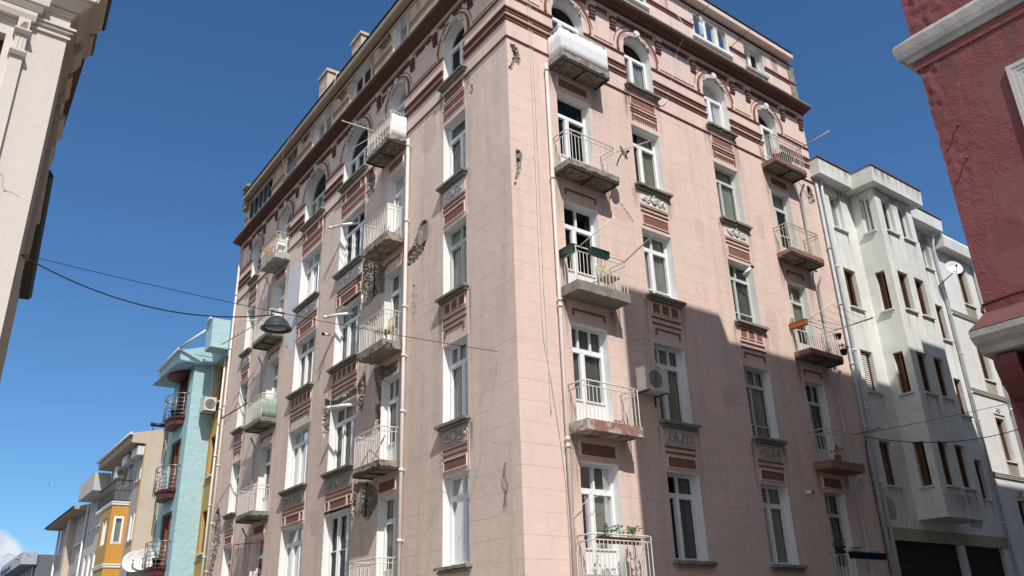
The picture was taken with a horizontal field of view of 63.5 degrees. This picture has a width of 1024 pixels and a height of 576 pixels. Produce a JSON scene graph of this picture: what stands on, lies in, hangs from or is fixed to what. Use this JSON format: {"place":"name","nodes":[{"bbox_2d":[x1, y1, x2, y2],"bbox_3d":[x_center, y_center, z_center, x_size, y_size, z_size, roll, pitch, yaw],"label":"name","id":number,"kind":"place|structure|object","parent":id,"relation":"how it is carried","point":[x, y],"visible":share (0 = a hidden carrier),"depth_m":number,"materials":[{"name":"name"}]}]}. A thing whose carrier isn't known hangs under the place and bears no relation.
{"place":"outdoors","nodes":[
{"label":"outdoors","id":0,"kind":"place"},
{"bbox_2d":[0,552,56,575],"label":"hotel building","id":1,"kind":"structure","parent":0,"point":[34,564],"depth_m":59.75,"materials":[{"name":"paint"}]},
{"bbox_2d":[44,503,91,575],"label":"apartment building","id":2,"kind":"structure","parent":0,"point":[69,523],"depth_m":48.15,"materials":[{"name":"grey paint"}]},
{"bbox_2d":[76,472,123,575],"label":"apartment building","id":3,"kind":"structure","parent":0,"point":[93,485],"depth_m":43.77,"materials":[{"name":"grey paint"}]},
{"bbox_2d":[0,0,972,571],"label":"sky","id":4,"kind":"structure","parent":0,"point":[177,106],"materials":[{"name":"blue"}]},
{"label":"ground","id":5,"kind":"structure","parent":0,"visible":0},
{"bbox_2d":[0,170,53,380],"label":"townhouse","id":6,"kind":"structure","parent":5,"relation":"on","point":[27,281],"depth_m":24.22,"materials":[{"name":"beige paint"}]},
{"bbox_2d":[0,0,111,373],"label":"corner building","id":7,"kind":"structure","parent":5,"relation":"on","point":[47,47],"depth_m":15.35,"materials":[{"name":"beige paint"}]},
{"bbox_2d":[21,255,274,317],"bbox_3d":[-6.602,0.074,15.276,4.417,0.708,0.024,10,-26,-25],"label":"overhead wire","id":8,"kind":"object","parent":7,"relation":"attached to","point":[137,303],"visible":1,"depth_m":15.04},
{"bbox_2d":[92,429,168,575],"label":"apartment building","id":9,"kind":"structure","parent":5,"relation":"on","point":[128,511],"depth_m":37.31,"materials":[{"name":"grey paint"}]},
{"bbox_2d":[110,516,123,543],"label":"window","id":10,"kind":"structure","parent":9,"relation":"in","point":[118,522],"depth_m":37.19,"materials":[{"name":"white plastic"}]},
{"bbox_2d":[122,551,137,571],"bbox_3d":[-16.004,11.568,35.045,0.782,0.892,0.604,-10,-24,19],"label":"satellite dish","id":11,"kind":"object","parent":9,"relation":"attached to","point":[127,564],"visible":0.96,"depth_m":34.98,"materials":[{"name":"metal"}]},
{"bbox_2d":[142,317,230,575],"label":"apartment building","id":12,"kind":"structure","parent":5,"relation":"on","point":[193,377],"depth_m":35.41,"materials":[{"name":"blue paint"}]},
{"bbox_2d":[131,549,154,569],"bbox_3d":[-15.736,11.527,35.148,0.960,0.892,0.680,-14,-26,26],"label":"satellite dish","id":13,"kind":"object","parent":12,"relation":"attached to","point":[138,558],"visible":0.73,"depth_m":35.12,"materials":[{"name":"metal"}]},
{"bbox_2d":[157,511,171,565],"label":"balcony door","id":14,"kind":"structure","parent":12,"relation":"in","point":[166,518],"depth_m":35.31,"materials":[{"name":"brown wood"}]},
{"bbox_2d":[166,437,181,487],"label":"balcony door","id":15,"kind":"structure","parent":12,"relation":"in","point":[173,457],"depth_m":36.52,"materials":[{"name":"brown wood"}]},
{"bbox_2d":[176,374,189,414],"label":"balcony door","id":16,"kind":"structure","parent":12,"relation":"in","point":[184,388],"depth_m":37.74,"materials":[{"name":"brown wood"}]},
{"bbox_2d":[195,510,207,555],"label":"window","id":17,"kind":"structure","parent":12,"relation":"in","point":[204,515],"depth_m":34.02,"materials":[{"name":"yellow wood"}]},
{"bbox_2d":[199,396,217,419],"bbox_3d":[-13.030,5.177,35.588,0.650,0.850,0.703,15,-28,-34],"label":"air conditioner","id":18,"kind":"object","parent":12,"relation":"attached to","point":[207,405],"visible":1,"depth_m":35.40,"materials":[{"name":"plastic"}]},
{"bbox_2d":[203,435,215,479],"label":"window","id":19,"kind":"structure","parent":12,"relation":"in","point":[212,444],"depth_m":35.25,"materials":[{"name":"yellow wood"}]},
{"bbox_2d":[204,0,896,575],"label":"apartment building","id":20,"kind":"structure","parent":5,"relation":"on","point":[540,440],"depth_m":22.47,"materials":[{"name":"pink paint"}]},
{"bbox_2d":[221,546,231,575],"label":"window","id":21,"kind":"structure","parent":20,"relation":"in","point":[226,560],"depth_m":30.97,"materials":[{"name":"white plastic"}]},
{"bbox_2d":[221,459,240,547],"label":"window","id":22,"kind":"structure","parent":20,"relation":"in","point":[230,523],"depth_m":31.80,"materials":[{"name":"white plastic"}]},
{"bbox_2d":[230,380,247,459],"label":"window","id":23,"kind":"structure","parent":20,"relation":"in","point":[243,387],"depth_m":33.12,"materials":[{"name":"white glass"}]},
{"bbox_2d":[238,304,255,381],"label":"window","id":24,"kind":"structure","parent":20,"relation":"in","point":[249,333],"depth_m":34.29,"materials":[{"name":"white glass"}]},
{"bbox_2d":[246,240,260,310],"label":"window","id":25,"kind":"structure","parent":20,"relation":"in","point":[255,274],"depth_m":35.34,"materials":[{"name":"white glass"}]},
{"bbox_2d":[250,523,264,575],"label":"balcony door","id":26,"kind":"structure","parent":20,"relation":"in","point":[259,529],"depth_m":28.49,"materials":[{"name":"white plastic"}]},
{"bbox_2d":[246,177,272,224],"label":"window","id":27,"kind":"structure","parent":20,"relation":"in","point":[268,184],"depth_m":36.88,"materials":[{"name":"metal"}]},
{"bbox_2d":[22,254,497,351],"bbox_3d":[-4.443,0.401,16.324,9.251,0.653,0.013,10,-26,-25],"label":"overhead wire","id":28,"kind":"object","parent":20,"relation":"attached to","point":[246,305],"visible":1,"depth_m":15.88,"materials":[{"name":"metal"}]},
{"bbox_2d":[260,310,291,333],"bbox_3d":[-4.587,0.639,16.156,0.598,0.399,0.598,15,-28,-34],"label":"street lamp","id":29,"kind":"object","parent":28,"relation":"hanging from","point":[276,324],"visible":1,"depth_m":16.02,"materials":[{"name":"metal"}]},
{"bbox_2d":[256,432,272,510],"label":"balcony door","id":30,"kind":"structure","parent":20,"relation":"in","point":[264,462],"depth_m":29.60,"materials":[{"name":"white plastic"}]},
{"bbox_2d":[252,398,277,420],"bbox_3d":[-8.951,4.316,29.392,0.473,0.672,1.146,36,-43,-55],"label":"tarpaulin","id":31,"kind":"object","parent":20,"relation":"on","point":[269,407],"visible":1,"depth_m":29.22,"materials":[{"name":"plastic"}]},
{"bbox_2d":[266,347,279,417],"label":"balcony door","id":32,"kind":"structure","parent":20,"relation":"in","point":[272,376],"depth_m":30.96,"materials":[{"name":"white plastic"}]},
{"bbox_2d":[273,265,286,315],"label":"balcony door","id":33,"kind":"structure","parent":20,"relation":"in","point":[279,295],"depth_m":32.24,"materials":[{"name":"white plastic"}]},
{"bbox_2d":[279,207,290,253],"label":"balcony door","id":34,"kind":"structure","parent":20,"relation":"in","point":[285,224],"depth_m":33.50,"materials":[{"name":"white plastic"}]},
{"bbox_2d":[282,146,297,181],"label":"window","id":35,"kind":"structure","parent":20,"relation":"in","point":[291,162],"depth_m":34.10,"materials":[{"name":"glass"}]},
{"bbox_2d":[278,523,302,575],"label":"window","id":36,"kind":"structure","parent":20,"relation":"in","point":[291,538],"depth_m":26.25,"materials":[{"name":"white plastic"}]},
{"bbox_2d":[278,421,309,526],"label":"window","id":37,"kind":"structure","parent":20,"relation":"in","point":[298,439],"depth_m":27.03,"materials":[{"name":"white plastic"}]},
{"bbox_2d":[285,329,315,432],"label":"window","id":38,"kind":"structure","parent":20,"relation":"in","point":[299,385],"depth_m":28.40,"materials":[{"name":"white plastic"}]},
{"bbox_2d":[292,242,321,341],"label":"window","id":39,"kind":"structure","parent":20,"relation":"in","point":[310,267],"depth_m":29.52,"materials":[{"name":"white plastic"}]},
{"bbox_2d":[299,169,325,260],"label":"window","id":40,"kind":"structure","parent":20,"relation":"in","point":[318,205],"depth_m":30.74,"materials":[{"name":"white glass"}]},
{"bbox_2d":[312,101,334,146],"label":"window","id":41,"kind":"structure","parent":20,"relation":"in","point":[326,120],"depth_m":32.18,"materials":[{"name":"white plastic"}]},
{"bbox_2d":[321,508,351,575],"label":"window","id":42,"kind":"structure","parent":20,"relation":"in","point":[327,552],"depth_m":23.62,"materials":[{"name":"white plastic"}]},
{"bbox_2d":[320,395,356,512],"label":"window","id":43,"kind":"structure","parent":20,"relation":"in","point":[346,424],"depth_m":24.43,"materials":[{"name":"white plastic"}]},
{"bbox_2d":[326,294,363,405],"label":"window","id":44,"kind":"structure","parent":20,"relation":"in","point":[351,339],"depth_m":25.77,"materials":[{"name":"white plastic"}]},
{"bbox_2d":[332,202,364,312],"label":"window","id":45,"kind":"structure","parent":20,"relation":"in","point":[344,267],"depth_m":26.73,"materials":[{"name":"white plastic"}]},
{"bbox_2d":[337,124,367,223],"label":"window","id":46,"kind":"structure","parent":20,"relation":"in","point":[349,178],"depth_m":28.01,"materials":[{"name":"white plastic"}]},
{"bbox_2d":[346,52,374,106],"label":"window","id":47,"kind":"structure","parent":20,"relation":"in","point":[368,65],"depth_m":29.59,"materials":[{"name":"white plastic"}]},
{"bbox_2d":[376,476,395,575],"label":"balcony door","id":48,"kind":"structure","parent":20,"relation":"in","point":[386,525],"depth_m":21.22,"materials":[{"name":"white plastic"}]},
{"bbox_2d":[380,360,398,460],"bbox_3d":[-3.146,3.375,22.124,0.401,2.735,1.029,15,-28,-34],"label":"balcony door","id":49,"kind":"structure","parent":20,"relation":"in","point":[389,415],"depth_m":22.46,"materials":[{"name":"white plastic"}]},
{"bbox_2d":[384,253,401,340],"bbox_3d":[-3.245,0.441,23.373,0.398,2.715,1.029,15,-28,-34],"label":"balcony door","id":50,"kind":"structure","parent":20,"relation":"in","point":[389,295],"depth_m":23.76,"materials":[{"name":"white plastic"}]},
{"bbox_2d":[387,153,403,233],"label":"balcony door","id":51,"kind":"structure","parent":20,"relation":"in","point":[396,181],"depth_m":25.01,"materials":[{"name":"white plastic"}]},
{"bbox_2d":[390,85,405,134],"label":"balcony door","id":52,"kind":"structure","parent":20,"relation":"in","point":[398,103],"depth_m":26.36,"materials":[{"name":"white plastic"}]},
{"bbox_2d":[391,113,406,138],"bbox_3d":[-3.373,-4.845,24.759,0.518,0.752,0.020,14,-28,-33],"label":"windbreak sheet","id":53,"kind":"object","parent":20,"relation":"on","point":[399,126],"visible":1,"depth_m":24.75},
{"bbox_2d":[389,9,410,56],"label":"window","id":54,"kind":"structure","parent":20,"relation":"in","point":[401,31],"depth_m":27.35,"materials":[{"name":"white plastic"}]},
{"bbox_2d":[436,21,466,127],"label":"window","id":55,"kind":"structure","parent":20,"relation":"in","point":[450,76],"depth_m":23.19,"materials":[{"name":"white plastic"}]},
{"bbox_2d":[436,108,467,232],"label":"window","id":56,"kind":"structure","parent":20,"relation":"in","point":[454,149],"depth_m":22.12,"materials":[{"name":"white plastic"}]},
{"bbox_2d":[435,215,469,347],"bbox_3d":[-1.360,-0.171,20.609,0.549,3.180,1.379,15,-28,-34],"label":"window","id":57,"kind":"structure","parent":20,"relation":"in","point":[455,283],"depth_m":21.06,"materials":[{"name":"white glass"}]},
{"bbox_2d":[434,335,470,477],"bbox_3d":[-1.264,2.755,19.367,0.547,3.180,1.379,15,-28,-34],"label":"window","id":58,"kind":"structure","parent":20,"relation":"in","point":[455,363],"depth_m":19.70,"materials":[{"name":"white plastic"}]},
{"bbox_2d":[433,470,472,574],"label":"window","id":59,"kind":"structure","parent":20,"relation":"in","point":[456,555],"depth_m":18.62,"materials":[{"name":"white plastic"}]},
{"bbox_2d":[552,1,583,60],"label":"balcony door","id":60,"kind":"structure","parent":20,"relation":"in","point":[563,6],"depth_m":23.15,"materials":[{"name":"white plastic"}]},
{"bbox_2d":[556,76,592,165],"bbox_3d":[1.554,-4.068,21.477,1.130,2.830,0.310,15,-28,-34],"label":"balcony door","id":61,"kind":"structure","parent":20,"relation":"in","point":[585,126],"depth_m":21.80,"materials":[{"name":"white plastic"}]},
{"bbox_2d":[547,28,608,72],"bbox_3d":[1.763,-6.175,22.012,1.634,0.732,0.573,15,-28,-34],"label":"windbreak sheet","id":62,"kind":"object","parent":20,"relation":"on","point":[559,40],"visible":1,"depth_m":21.70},
{"bbox_2d":[563,187,602,285],"bbox_3d":[1.655,-1.073,20.199,1.130,2.715,0.315,15,-28,-34],"label":"balcony door","id":63,"kind":"structure","parent":20,"relation":"in","point":[575,208],"depth_m":20.49,"materials":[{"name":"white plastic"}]},
{"bbox_2d":[571,307,613,421],"bbox_3d":[1.734,1.870,18.971,1.130,2.735,0.374,15,-28,-34],"label":"balcony door","id":64,"kind":"structure","parent":20,"relation":"in","point":[589,363],"depth_m":19.20,"materials":[{"name":"white plastic"}]},
{"bbox_2d":[587,246,609,260],"bbox_3d":[2.035,-0.807,19.367,0.570,0.170,0.158,15,-28,-34],"label":"planter box","id":65,"kind":"object","parent":20,"relation":"attached to","point":[599,253],"visible":1,"depth_m":19.31,"materials":[{"name":"green plastic"}]},
{"bbox_2d":[579,441,625,575],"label":"balcony door","id":66,"kind":"structure","parent":20,"relation":"in","point":[596,478],"depth_m":17.93,"materials":[{"name":"white plastic"}]},
{"bbox_2d":[595,264,621,291],"bbox_3d":[2.300,-0.229,19.809,0.414,0.857,0.456,15,-28,-34],"label":"garden chair","id":67,"kind":"object","parent":20,"relation":"on","point":[608,281],"visible":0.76,"depth_m":19.80,"materials":[{"name":"wicker"}]},
{"bbox_2d":[596,523,622,543],"bbox_3d":[1.994,5.000,16.936,0.668,0.429,0.334,15,-28,-34],"label":"planter box","id":68,"kind":"object","parent":20,"relation":"attached to","point":[605,536],"visible":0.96,"depth_m":16.84,"materials":[{"name":"brown ceramic"}]},
{"bbox_2d":[614,524,642,544],"bbox_3d":[2.439,5.116,17.204,0.753,0.398,0.310,20,-31,-41],"label":"planter box","id":69,"kind":"object","parent":20,"relation":"attached to","point":[632,530],"visible":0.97,"depth_m":17.20,"materials":[{"name":"brown ceramic"}]},
{"bbox_2d":[623,38,661,135],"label":"window","id":70,"kind":"structure","parent":20,"relation":"in","point":[634,82],"depth_m":24.24,"materials":[{"name":"white plastic"}]},
{"bbox_2d":[635,365,669,406],"bbox_3d":[3.296,2.326,19.543,0.800,0.810,0.448,15,-28,-34],"label":"air conditioner","id":71,"kind":"object","parent":20,"relation":"attached to","point":[652,380],"visible":0.98,"depth_m":19.40,"materials":[{"name":"plastic"}]},
{"bbox_2d":[631,124,673,237],"bbox_3d":[3.741,-2.929,22.724,1.359,3.240,0.527,15,-28,-34],"label":"window","id":72,"kind":"structure","parent":20,"relation":"in","point":[646,181],"depth_m":22.99,"materials":[{"name":"white plastic"}]},
{"bbox_2d":[642,228,686,349],"bbox_3d":[3.839,0.022,21.465,1.364,3.180,0.527,15,-28,-34],"label":"window","id":73,"kind":"structure","parent":20,"relation":"in","point":[654,257],"depth_m":21.85,"materials":[{"name":"white plastic"}]},
{"bbox_2d":[654,342,701,475],"bbox_3d":[3.935,2.946,20.220,1.359,3.180,0.528,15,-28,-34],"label":"window","id":74,"kind":"structure","parent":20,"relation":"in","point":[669,403],"depth_m":20.48,"materials":[{"name":"white plastic"}]},
{"bbox_2d":[667,472,718,567],"bbox_3d":[4.015,5.380,19.183,1.358,2.114,0.525,15,-28,-34],"label":"window","id":75,"kind":"structure","parent":20,"relation":"in","point":[681,498],"depth_m":19.43,"materials":[{"name":"white plastic"}]},
{"bbox_2d":[690,11,733,58],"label":"window","id":76,"kind":"structure","parent":20,"relation":"in","point":[711,36],"depth_m":27.51,"materials":[{"name":"white plastic"}]},
{"bbox_2d":[703,80,737,171],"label":"window","id":77,"kind":"structure","parent":20,"relation":"in","point":[714,98],"depth_m":26.29,"materials":[{"name":"white plastic"}]},
{"bbox_2d":[713,161,752,264],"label":"window","id":78,"kind":"structure","parent":20,"relation":"in","point":[723,187],"depth_m":25.03,"materials":[{"name":"white glass"}]},
{"bbox_2d":[727,258,769,370],"bbox_3d":[6.601,0.763,23.421,1.372,3.180,0.529,15,-28,-34],"label":"window","id":79,"kind":"structure","parent":20,"relation":"in","point":[738,284],"depth_m":23.84,"materials":[{"name":"white glass"}]},
{"bbox_2d":[742,41,769,79],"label":"window","id":80,"kind":"structure","parent":20,"relation":"in","point":[748,50],"depth_m":29.02,"materials":[{"name":"white plastic"}]},
{"bbox_2d":[743,365,788,486],"bbox_3d":[6.699,3.688,22.176,1.366,3.180,0.529,15,-28,-34],"label":"window","id":81,"kind":"structure","parent":20,"relation":"in","point":[758,421],"depth_m":22.50,"materials":[{"name":"white glass"}]},
{"bbox_2d":[758,110,779,159],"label":"balcony door","id":82,"kind":"structure","parent":20,"relation":"in","point":[771,127],"depth_m":28.04,"materials":[{"name":"white plastic"}]},
{"bbox_2d":[769,175,797,250],"bbox_3d":[8.584,-2.166,26.488,0.970,2.830,0.371,15,-28,-34],"label":"balcony door","id":83,"kind":"structure","parent":20,"relation":"in","point":[785,201],"depth_m":26.84,"materials":[{"name":"white glass"}]},
{"bbox_2d":[761,484,808,570],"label":"window","id":84,"kind":"structure","parent":20,"relation":"in","point":[778,552],"depth_m":21.40,"materials":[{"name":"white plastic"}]},
{"bbox_2d":[786,270,815,350],"bbox_3d":[8.685,0.828,25.210,0.970,2.715,0.373,15,-28,-34],"label":"balcony door","id":85,"kind":"structure","parent":20,"relation":"in","point":[803,304],"depth_m":25.54,"materials":[{"name":"white glass"}]},
{"bbox_2d":[803,369,834,460],"bbox_3d":[8.782,3.762,23.962,0.970,2.735,0.377,15,-28,-34],"label":"balcony door","id":86,"kind":"structure","parent":20,"relation":"in","point":[821,403],"depth_m":24.23,"materials":[{"name":"white glass"}]},
{"bbox_2d":[821,476,857,575],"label":"balcony door","id":87,"kind":"structure","parent":20,"relation":"in","point":[828,482],"depth_m":23.01,"materials":[{"name":"white glass"}]},
{"bbox_2d":[807,155,1018,575],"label":"apartment building","id":88,"kind":"structure","parent":5,"relation":"on","point":[943,510],"depth_m":27.27,"materials":[{"name":"white paint"}]},
{"bbox_2d":[828,193,849,233],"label":"window","id":89,"kind":"structure","parent":88,"relation":"in","point":[836,210],"depth_m":28.99,"materials":[{"name":"white plastic"}]},
{"bbox_2d":[843,267,866,311],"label":"window","id":90,"kind":"structure","parent":88,"relation":"in","point":[853,282],"depth_m":27.81,"materials":[{"name":"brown wood"}]},
{"bbox_2d":[858,196,876,235],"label":"window","id":91,"kind":"structure","parent":88,"relation":"in","point":[864,206],"depth_m":29.11,"materials":[{"name":"white plastic"}]},
{"bbox_2d":[860,349,884,394],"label":"window","id":92,"kind":"structure","parent":88,"relation":"in","point":[872,372],"depth_m":26.70,"materials":[{"name":"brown wood"}]},
{"bbox_2d":[875,270,894,313],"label":"window","id":93,"kind":"structure","parent":88,"relation":"in","point":[880,279],"depth_m":27.93,"materials":[{"name":"brown wood"}]},
{"bbox_2d":[880,196,901,236],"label":"window","id":94,"kind":"structure","parent":88,"relation":"in","point":[892,229],"depth_m":29.33,"materials":[{"name":"white plastic"}]},
{"bbox_2d":[879,440,903,488],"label":"window","id":95,"kind":"structure","parent":88,"relation":"in","point":[890,468],"depth_m":25.54,"materials":[{"name":"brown wood"}]},
{"bbox_2d":[892,351,913,395],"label":"window","id":96,"kind":"structure","parent":88,"relation":"in","point":[898,360],"depth_m":26.80,"materials":[{"name":"brown wood"}]},
{"bbox_2d":[896,204,917,243],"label":"window","id":97,"kind":"structure","parent":88,"relation":"in","point":[903,214],"depth_m":29.96,"materials":[{"name":"white plastic"}]},
{"bbox_2d":[897,270,919,313],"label":"window","id":98,"kind":"structure","parent":88,"relation":"in","point":[905,282],"depth_m":28.18,"materials":[{"name":"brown wood"}]},
{"bbox_2d":[912,441,934,488],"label":"window","id":99,"kind":"structure","parent":88,"relation":"in","point":[918,448],"depth_m":25.64,"materials":[{"name":"brown wood"}]},
{"bbox_2d":[914,277,936,319],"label":"window","id":100,"kind":"structure","parent":88,"relation":"in","point":[921,287],"depth_m":28.78,"materials":[{"name":"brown wood"}]},
{"bbox_2d":[918,236,935,271],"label":"window","id":101,"kind":"structure","parent":88,"relation":"in","point":[922,242],"depth_m":32.31,"materials":[{"name":"white plastic"}]},
{"bbox_2d":[916,351,939,395],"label":"window","id":102,"kind":"structure","parent":88,"relation":"in","point":[930,389],"depth_m":27.05,"materials":[{"name":"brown wood"}]},
{"bbox_2d":[935,304,953,342],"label":"window","id":103,"kind":"structure","parent":88,"relation":"in","point":[943,325],"depth_m":31.16,"materials":[{"name":"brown wood"}]},
{"bbox_2d":[933,356,956,400],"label":"window","id":104,"kind":"structure","parent":88,"relation":"in","point":[940,365],"depth_m":27.65,"materials":[{"name":"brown wood"}]},
{"bbox_2d":[937,441,961,488],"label":"window","id":105,"kind":"structure","parent":88,"relation":"in","point":[944,446],"depth_m":25.88,"materials":[{"name":"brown wood"}]},
{"bbox_2d":[953,378,972,417],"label":"window","id":106,"kind":"structure","parent":88,"relation":"in","point":[962,402],"depth_m":30.03,"materials":[{"name":"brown wood"}]},
{"bbox_2d":[954,444,978,490],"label":"window","id":107,"kind":"structure","parent":88,"relation":"in","point":[961,450],"depth_m":26.49,"materials":[{"name":"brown wood"}]},
{"bbox_2d":[973,459,994,501],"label":"window","id":108,"kind":"structure","parent":88,"relation":"in","point":[978,465],"depth_m":28.88,"materials":[{"name":"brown wood"}]},
{"bbox_2d":[892,0,1023,449],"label":"corner building","id":109,"kind":"structure","parent":5,"relation":"on","point":[964,59],"depth_m":10.15,"materials":[{"name":"red paint"}]},
{"bbox_2d":[930,233,1023,575],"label":"apartment building","id":110,"kind":"structure","parent":5,"relation":"on","point":[1005,451],"depth_m":31.33,"materials":[{"name":"white paint"}]},
{"bbox_2d":[957,271,976,308],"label":"window","id":111,"kind":"structure","parent":110,"relation":"in","point":[962,276],"depth_m":33.54,"materials":[{"name":"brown wood"}]},
{"bbox_2d":[977,348,996,383],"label":"window","id":112,"kind":"structure","parent":110,"relation":"in","point":[987,370],"depth_m":32.24,"materials":[{"name":"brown wood"}]},
{"bbox_2d":[995,417,1018,463],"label":"window","id":113,"kind":"structure","parent":110,"relation":"in","point":[1001,425],"depth_m":31.11,"materials":[{"name":"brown wood"}]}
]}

